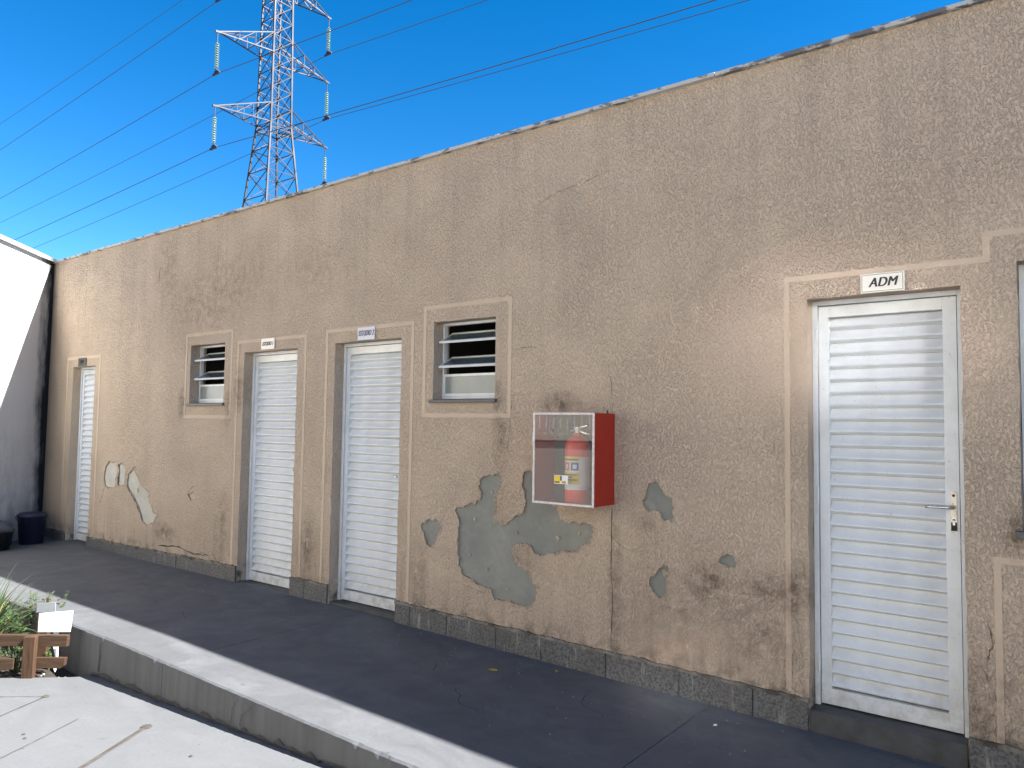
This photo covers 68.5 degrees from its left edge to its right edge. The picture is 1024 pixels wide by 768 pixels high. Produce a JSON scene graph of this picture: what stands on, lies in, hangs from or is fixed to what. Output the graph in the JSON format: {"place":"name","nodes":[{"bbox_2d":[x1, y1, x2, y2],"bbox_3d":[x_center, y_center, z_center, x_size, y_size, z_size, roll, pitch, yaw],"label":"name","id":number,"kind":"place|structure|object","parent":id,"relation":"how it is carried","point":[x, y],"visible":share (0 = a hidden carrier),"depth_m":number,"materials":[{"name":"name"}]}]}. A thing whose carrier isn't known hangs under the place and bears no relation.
{"place":"outdoors","nodes":[
{"label":"outdoors","id":0,"kind":"place"},
{"bbox_2d":[0,676,327,767],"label":"court","id":1,"kind":"object","parent":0,"point":[75,722],"visible":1,"depth_m":4.07,"materials":[{"name":"grey paint"}]},
{"bbox_2d":[0,646,75,677],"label":"soil bed","id":2,"kind":"object","parent":1,"relation":"on","point":[60,672],"visible":0.26,"depth_m":5.32,"materials":[{"name":"brown soil"}]},
{"bbox_2d":[0,646,22,673],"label":"herb","id":3,"kind":"object","parent":2,"relation":"on","point":[16,669],"visible":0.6,"depth_m":5.20,"materials":[{"name":"green plant"}]},
{"bbox_2d":[0,673,44,677],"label":"pebbles","id":4,"kind":"object","parent":2,"relation":"on","point":[43,674],"visible":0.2,"depth_m":5.18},
{"bbox_2d":[0,569,56,633],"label":"spiky plant","id":5,"kind":"object","parent":2,"relation":"on","point":[7,624],"visible":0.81,"depth_m":5.63,"materials":[{"name":"green plant"}]},
{"bbox_2d":[0,612,69,678],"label":"planter fence","id":6,"kind":"object","parent":2,"relation":"on","point":[33,658],"visible":0.73,"depth_m":5.11,"materials":[{"name":"brown wood"}]},
{"bbox_2d":[0,590,69,646],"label":"shrub","id":7,"kind":"object","parent":2,"relation":"on","point":[29,606],"visible":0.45,"depth_m":5.80,"materials":[{"name":"green plant"}]},
{"bbox_2d":[36,598,55,656],"bbox_3d":[-3.305,1.764,5.326,0.135,0.490,0.013,1,-3,0],"label":"plant marker","id":8,"kind":"object","parent":2,"relation":"on","point":[47,607],"visible":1,"depth_m":5.33,"materials":[{"name":"white plastic"}]},
{"bbox_2d":[38,611,72,670],"bbox_3d":[-3.151,1.774,5.185,0.233,0.420,0.014,1,-3,0],"label":"plant marker","id":9,"kind":"object","parent":2,"relation":"on","point":[57,622],"visible":0.78,"depth_m":5.18,"materials":[{"name":"white plastic"}]},
{"bbox_2d":[0,536,949,767],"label":"walkway","id":10,"kind":"structure","parent":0,"point":[228,664],"depth_m":4.35,"materials":[{"name":"grey concrete"}]},
{"bbox_2d":[0,520,14,550],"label":"tub","id":11,"kind":"object","parent":10,"relation":"on","point":[7,529],"visible":1,"depth_m":8.42,"materials":[{"name":"black plastic"}]},
{"bbox_2d":[0,234,55,541],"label":"side wall","id":12,"kind":"structure","parent":10,"relation":"on","point":[26,286],"depth_m":9.17,"materials":[{"name":"white paint"}]},
{"bbox_2d":[14,511,47,544],"bbox_3d":[-5.704,1.702,8.929,0.320,0.374,0.320,-2,-4,37],"label":"bucket","id":13,"kind":"object","parent":10,"relation":"on","point":[31,527],"visible":1,"depth_m":8.82,"materials":[{"name":"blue plastic"}]},
{"bbox_2d":[43,0,1023,767],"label":"building","id":14,"kind":"structure","parent":10,"relation":"on","point":[819,478],"depth_m":4.46,"materials":[{"name":"beige paint"}]},
{"bbox_2d":[78,358,86,365],"bbox_3d":[-5.208,-0.268,9.114,0.212,0.096,0.008,-2,-4,37],"label":"door sign","id":15,"kind":"object","parent":14,"relation":"attached to","point":[82,361],"visible":1,"depth_m":9.11,"materials":[{"name":"black"}]},
{"bbox_2d":[73,367,94,540],"bbox_3d":[-5.125,0.852,9.118,0.588,2.124,0.118,-2,-4,37],"label":"door","id":16,"kind":"structure","parent":14,"relation":"in","point":[87,373],"depth_m":9.23,"materials":[{"name":"white paint"}]},
{"bbox_2d":[261,338,274,349],"bbox_3d":[-2.217,-0.365,6.829,0.200,0.100,0.008,-2,-4,37],"label":"door sign","id":17,"kind":"object","parent":14,"relation":"attached to","point":[267,343],"visible":1,"depth_m":6.82,"materials":[{"name":"white plastic"}]},
{"bbox_2d":[246,350,297,587],"bbox_3d":[-2.144,0.765,6.840,0.803,2.129,0.118,-2,-4,37],"label":"door","id":18,"kind":"structure","parent":14,"relation":"in","point":[270,519],"depth_m":6.91,"materials":[{"name":"white paint"}]},
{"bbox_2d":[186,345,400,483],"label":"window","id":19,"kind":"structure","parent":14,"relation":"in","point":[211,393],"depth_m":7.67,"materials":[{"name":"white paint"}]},
{"bbox_2d":[358,326,374,340],"bbox_3d":[-1.168,-0.405,6.028,0.203,0.104,0.008,-2,-4,37],"label":"door sign","id":20,"kind":"object","parent":14,"relation":"attached to","point":[366,333],"visible":1,"depth_m":6.02,"materials":[{"name":"white plastic"}]},
{"bbox_2d":[337,340,401,610],"bbox_3d":[-1.111,0.720,6.052,0.783,2.129,0.118,-2,-4,37],"label":"door","id":21,"kind":"structure","parent":14,"relation":"in","point":[364,562],"depth_m":6.10,"materials":[{"name":"white paint"}]},
{"bbox_2d":[429,319,496,402],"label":"window","id":22,"kind":"structure","parent":14,"relation":"in","point":[470,378],"depth_m":5.62,"materials":[{"name":"white paint"}]},
{"bbox_2d":[532,410,614,507],"bbox_3d":[0.377,0.448,4.639,0.447,0.578,0.246,-2,-4,37],"label":"extinguisher cabinet","id":23,"kind":"object","parent":14,"relation":"attached to","point":[549,479],"visible":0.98,"depth_m":4.69,"materials":[{"name":"red metal"}]},
{"bbox_2d":[548,416,589,503],"bbox_3d":[0.345,0.464,4.629,0.269,0.530,0.155,0,-3,11],"label":"fire extinguisher","id":24,"kind":"object","parent":23,"relation":"in","point":[577,463],"visible":0.94,"depth_m":4.55,"materials":[{"name":"red metal"}]},
{"bbox_2d":[860,270,904,293],"bbox_3d":[1.837,-0.505,3.732,0.200,0.097,0.008,-2,-4,37],"label":"door sign","id":25,"kind":"object","parent":14,"relation":"attached to","point":[882,282],"visible":1,"depth_m":3.73,"materials":[{"name":"white plastic"}]},
{"bbox_2d":[812,289,968,737],"bbox_3d":[1.877,0.608,3.770,0.696,2.114,0.118,-2,-4,37],"label":"door","id":26,"kind":"structure","parent":14,"relation":"in","point":[870,626],"depth_m":3.77,"materials":[{"name":"white paint"}]},
{"bbox_2d":[1016,265,1023,538],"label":"window","id":27,"kind":"structure","parent":14,"relation":"in","point":[1019,534],"depth_m":3.46,"materials":[{"name":"white paint"}]},
{"bbox_2d":[0,0,964,259],"label":"sky","id":28,"kind":"structure","parent":0,"point":[43,43],"materials":[{"name":"blue"}]},
{"bbox_2d":[135,584,914,765],"bbox_3d":[-0.806,1.753,4.713,5.884,0.068,1.366,-2,-4,37],"label":"floor grit","id":29,"kind":"object","parent":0,"point":[483,669],"visible":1,"depth_m":4.34,"materials":[{"name":"grey gravel"}]},
{"bbox_2d":[258,525,948,711],"bbox_3d":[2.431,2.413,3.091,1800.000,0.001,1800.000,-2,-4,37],"label":"ground","id":30,"kind":"structure","parent":0,"point":[834,687],"depth_m":6.39,"materials":[{"name":"grey concrete"}]},
{"bbox_2d":[212,0,331,206],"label":"pylon","id":31,"kind":"object","parent":30,"relation":"on","point":[272,71],"visible":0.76,"depth_m":37.03,"materials":[{"name":"metal"}]},
{"bbox_2d":[0,0,181,123],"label":"power line","id":32,"kind":"object","parent":31,"relation":"attached to","point":[94,60],"visible":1,"depth_m":49.58,"materials":[{"name":"metal"}]},
{"bbox_2d":[210,108,216,150],"bbox_3d":[-13.649,-11.750,34.468,0.560,2.025,0.205,-2,-4,37],"label":"insulator string","id":33,"kind":"object","parent":31,"relation":"hanging from","point":[213,146],"visible":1,"depth_m":34.42,"materials":[{"name":"metal"}]},
{"bbox_2d":[15,0,715,239],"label":"power line","id":34,"kind":"object","parent":33,"relation":"hanging from","point":[410,91],"visible":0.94,"depth_m":25.95,"materials":[{"name":"metal"}]},
{"bbox_2d":[212,33,219,75],"bbox_3d":[-13.598,-15.244,34.664,0.560,2.025,0.205,-2,-4,37],"label":"insulator string","id":35,"kind":"object","parent":31,"relation":"hanging from","point":[216,71],"visible":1,"depth_m":34.62,"materials":[{"name":"glass"}]},
{"bbox_2d":[0,0,411,198],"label":"power line","id":36,"kind":"object","parent":35,"relation":"hanging from","point":[220,72],"visible":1,"depth_m":33.76,"materials":[{"name":"metal"}]},
{"bbox_2d":[321,148,327,184],"bbox_3d":[-9.823,-11.414,39.461,0.560,2.025,0.205,-2,-4,37],"label":"insulator string","id":37,"kind":"object","parent":31,"relation":"hanging from","point":[324,170],"visible":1,"depth_m":39.42,"materials":[{"name":"metal"}]},
{"bbox_2d":[322,83,329,120],"bbox_3d":[-9.772,-14.908,39.658,0.560,2.025,0.205,-2,-4,37],"label":"insulator string","id":38,"kind":"object","parent":31,"relation":"hanging from","point":[326,107],"visible":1,"depth_m":39.62,"materials":[{"name":"glass"}]},
{"bbox_2d":[32,0,748,248],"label":"power line","id":39,"kind":"object","parent":38,"relation":"hanging from","point":[442,87],"visible":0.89,"depth_m":33.27,"materials":[{"name":"metal"}]},
{"bbox_2d":[324,25,331,56],"bbox_3d":[-9.721,-18.402,39.854,0.560,2.025,0.205,-2,-4,37],"label":"insulator string","id":40,"kind":"object","parent":31,"relation":"hanging from","point":[328,52],"visible":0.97,"depth_m":39.80,"materials":[{"name":"glass"}]},
{"bbox_2d":[0,0,486,222],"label":"power line","id":41,"kind":"object","parent":40,"relation":"hanging from","point":[273,83],"visible":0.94,"depth_m":42.24,"materials":[{"name":"metal"}]},
{"bbox_3d":[-13.547,-18.738,34.861,0.560,2.025,0.205,-2,-4,37],"label":"insulator string","id":42,"kind":"object","parent":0,"visible":0},
{"bbox_2d":[0,3,214,149],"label":"power line","id":43,"kind":"object","parent":42,"relation":"hanging from","point":[113,73],"visible":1,"depth_m":40.84,"materials":[{"name":"metal"}]}
]}

